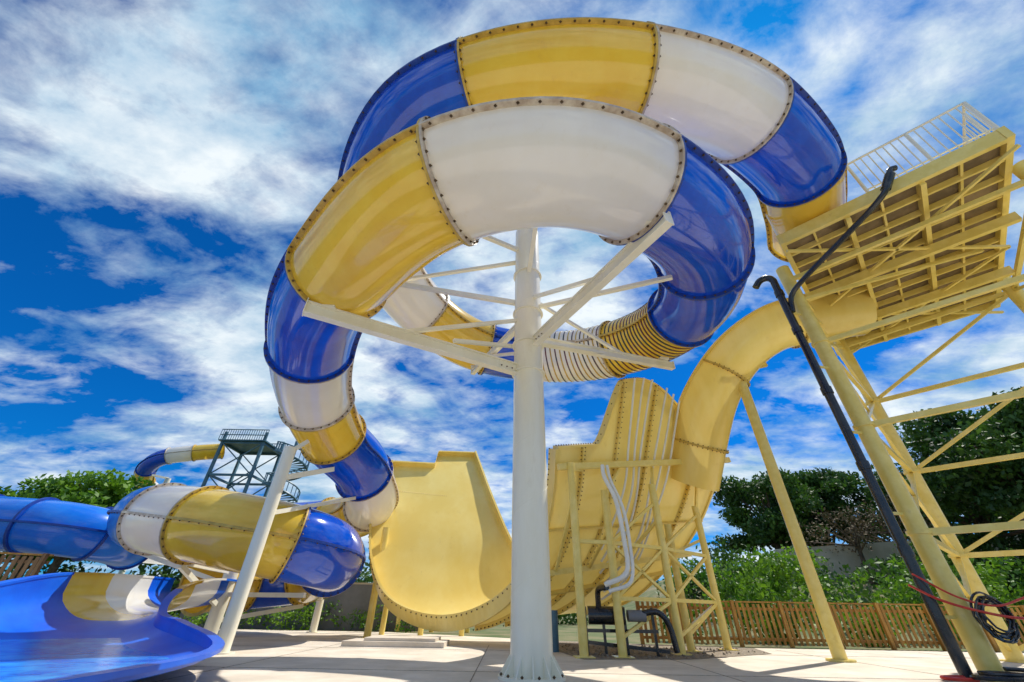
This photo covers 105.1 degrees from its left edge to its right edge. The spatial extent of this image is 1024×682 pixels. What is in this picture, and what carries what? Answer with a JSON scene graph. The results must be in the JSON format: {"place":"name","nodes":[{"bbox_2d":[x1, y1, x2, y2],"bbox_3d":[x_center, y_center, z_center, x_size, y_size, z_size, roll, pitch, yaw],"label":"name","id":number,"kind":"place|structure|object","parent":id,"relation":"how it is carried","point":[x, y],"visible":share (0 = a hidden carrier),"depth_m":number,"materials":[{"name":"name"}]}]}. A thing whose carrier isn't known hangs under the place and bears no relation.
{"place":"outdoors","nodes":[
{"label":"outdoors","id":0,"kind":"place"},
{"bbox_2d":[0,0,1023,582],"label":"sky","id":1,"kind":"structure","parent":0,"point":[161,161],"materials":[{"name":"blue"}]},
{"bbox_2d":[131,629,1023,681],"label":"concrete pavement","id":2,"kind":"structure","parent":0,"point":[328,663],"depth_m":8.73,"materials":[{"name":"beige concrete"}]},
{"bbox_2d":[0,572,236,681],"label":"splash lane flume","id":3,"kind":"object","parent":2,"relation":"on","point":[82,627],"visible":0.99,"depth_m":9.12,"materials":[{"name":"blue plastic"}]},
{"bbox_2d":[341,635,449,647],"bbox_3d":[-3.617,9.543,12.451,3.100,0.220,1.400,1,-34,0],"label":"concrete step","id":4,"kind":"object","parent":2,"relation":"on","point":[406,641],"visible":1,"depth_m":11.89,"materials":[{"name":"beige concrete"}]},
{"bbox_2d":[107,17,847,681],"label":"spiral tube slide","id":5,"kind":"object","parent":2,"relation":"on","point":[629,135],"visible":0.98,"depth_m":9.10,"materials":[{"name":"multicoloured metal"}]},
{"bbox_2d":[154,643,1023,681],"bbox_3d":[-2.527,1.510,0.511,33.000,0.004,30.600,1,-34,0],"label":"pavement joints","id":6,"kind":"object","parent":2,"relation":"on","point":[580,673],"visible":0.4,"depth_m":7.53,"materials":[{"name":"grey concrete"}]},
{"bbox_2d":[559,641,770,658],"bbox_3d":[4.829,9.849,12.524,7.200,0.119,6.900,1,-34,0],"label":"gravel bed","id":7,"kind":"object","parent":2,"relation":"on","point":[572,649],"visible":0.59,"depth_m":11.66,"materials":[{"name":"gravel"}]},
{"bbox_2d":[752,101,1023,681],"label":"slide start tower","id":8,"kind":"structure","parent":2,"relation":"on","point":[924,246],"depth_m":11.79,"materials":[{"name":"yellow metal"}]},
{"bbox_2d":[169,612,1023,652],"bbox_3d":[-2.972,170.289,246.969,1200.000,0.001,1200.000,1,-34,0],"label":"ground","id":9,"kind":"structure","parent":0,"point":[567,632],"depth_m":17.61,"materials":[{"name":"soil"}]},
{"bbox_2d":[0,552,53,580],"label":"wooden fence","id":10,"kind":"object","parent":9,"relation":"on","point":[37,563],"visible":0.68,"depth_m":13.20,"materials":[{"name":"brown wood"}]},
{"bbox_2d":[0,485,94,578],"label":"deciduous tree","id":11,"kind":"object","parent":9,"relation":"on","point":[7,492],"visible":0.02,"depth_m":32.78,"materials":[{"name":"green plant"}]},
{"bbox_2d":[0,494,166,569],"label":"blue tube slide","id":12,"kind":"object","parent":9,"relation":"on","point":[76,532],"visible":0.78,"depth_m":15.76,"materials":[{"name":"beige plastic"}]},
{"bbox_2d":[16,468,155,573],"bbox_3d":[-35.180,15.960,31.381,10.996,10.744,10.428,1,-34,0],"label":"deciduous tree","id":13,"kind":"object","parent":9,"relation":"on","point":[111,490],"visible":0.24,"depth_m":31.45,"materials":[{"name":"green plant"}]},
{"bbox_2d":[141,563,182,612],"bbox_3d":[-30.009,20.046,36.345,9.917,9.759,8.584,17,-38,-22],"label":"deciduous tree","id":14,"kind":"object","parent":9,"relation":"on","point":[166,567],"visible":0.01,"depth_m":35.23,"materials":[{"name":"green plant"}]},
{"bbox_2d":[118,444,224,573],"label":"distant tube slide","id":15,"kind":"object","parent":9,"relation":"on","point":[148,467],"visible":0.52,"depth_m":48.24,"materials":[{"name":"multicoloured plastic"}]},
{"bbox_2d":[166,429,309,613],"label":"spiral stair tower","id":16,"kind":"structure","parent":9,"relation":"on","point":[242,447],"depth_m":49.88,"materials":[{"name":"metal"}]},
{"bbox_2d":[169,599,414,632],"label":"planting shrubs","id":17,"kind":"object","parent":9,"relation":"on","point":[288,614],"visible":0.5,"depth_m":19.70,"materials":[{"name":"green plant"}]},
{"bbox_2d":[0,558,587,624],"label":"background shrubs","id":18,"kind":"object","parent":9,"relation":"on","point":[167,574],"visible":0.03,"depth_m":33.43,"materials":[{"name":"green plant"}]},
{"bbox_2d":[180,582,417,630],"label":"boundary wall","id":19,"kind":"structure","parent":9,"relation":"on","point":[353,596],"depth_m":20.41,"materials":[{"name":"grey concrete"}]},
{"bbox_2d":[368,291,876,662],"bbox_3d":[2.813,5.446,16.182,23.376,11.418,7.488,-22,-40,29],"label":"halfpipe slide","id":20,"kind":"object","parent":9,"relation":"on","point":[633,486],"visible":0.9,"depth_m":14.68,"materials":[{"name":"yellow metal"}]},
{"bbox_2d":[635,600,1023,651],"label":"wooden fence","id":21,"kind":"object","parent":9,"relation":"on","point":[893,641],"visible":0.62,"depth_m":14.61,"materials":[{"name":"brown wood"}]},
{"bbox_2d":[656,544,1023,647],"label":"hedge","id":22,"kind":"object","parent":9,"relation":"on","point":[776,565],"visible":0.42,"depth_m":18.19,"materials":[{"name":"green plant"}]},
{"bbox_2d":[774,534,1020,586],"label":"retaining wall","id":23,"kind":"structure","parent":9,"relation":"on","point":[852,560],"depth_m":31.13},
{"bbox_2d":[562,565,1023,641],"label":"hillside","id":24,"kind":"structure","parent":0,"point":[648,592],"depth_m":27.25,"materials":[{"name":"green plant"}]},
{"bbox_2d":[711,467,834,553],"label":"pine tree","id":25,"kind":"object","parent":24,"relation":"on","point":[767,527],"visible":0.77,"depth_m":42.97,"materials":[{"name":"green plant"}]},
{"bbox_2d":[752,467,890,546],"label":"pine tree","id":26,"kind":"object","parent":24,"relation":"on","point":[829,487],"visible":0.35,"depth_m":43.77,"materials":[{"name":"green plant"}]},
{"bbox_2d":[785,505,885,584],"bbox_3d":[26.867,16.810,30.955,6.312,6.646,6.535,22,-40,-28],"label":"bare shrub tree","id":27,"kind":"object","parent":24,"relation":"on","point":[856,536],"visible":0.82,"depth_m":30.97,"materials":[{"name":"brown plant"}]},
{"bbox_2d":[655,533,1023,628],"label":"background shrubs","id":28,"kind":"object","parent":24,"relation":"on","point":[885,570],"visible":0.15,"depth_m":25.64,"materials":[{"name":"green plant"}]},
{"bbox_2d":[843,495,951,541],"bbox_3d":[33.958,17.635,34.467,6.863,8.458,7.567,1,-34,0],"label":"bare shrub tree","id":29,"kind":"object","parent":24,"relation":"on","point":[885,528],"visible":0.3,"depth_m":35.23,"materials":[{"name":"brown plant"}]},
{"bbox_2d":[860,455,1015,540],"bbox_3d":[40.794,15.299,34.686,13.507,11.756,14.208,1,-34,0],"label":"pine tree","id":30,"kind":"object","parent":24,"relation":"on","point":[986,519],"visible":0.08,"depth_m":35.10,"materials":[{"name":"green plant"}]},
{"bbox_2d":[893,386,1023,558],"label":"pine tree","id":31,"kind":"object","parent":24,"relation":"on","point":[999,486],"visible":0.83,"depth_m":24.92,"materials":[{"name":"green plant"}]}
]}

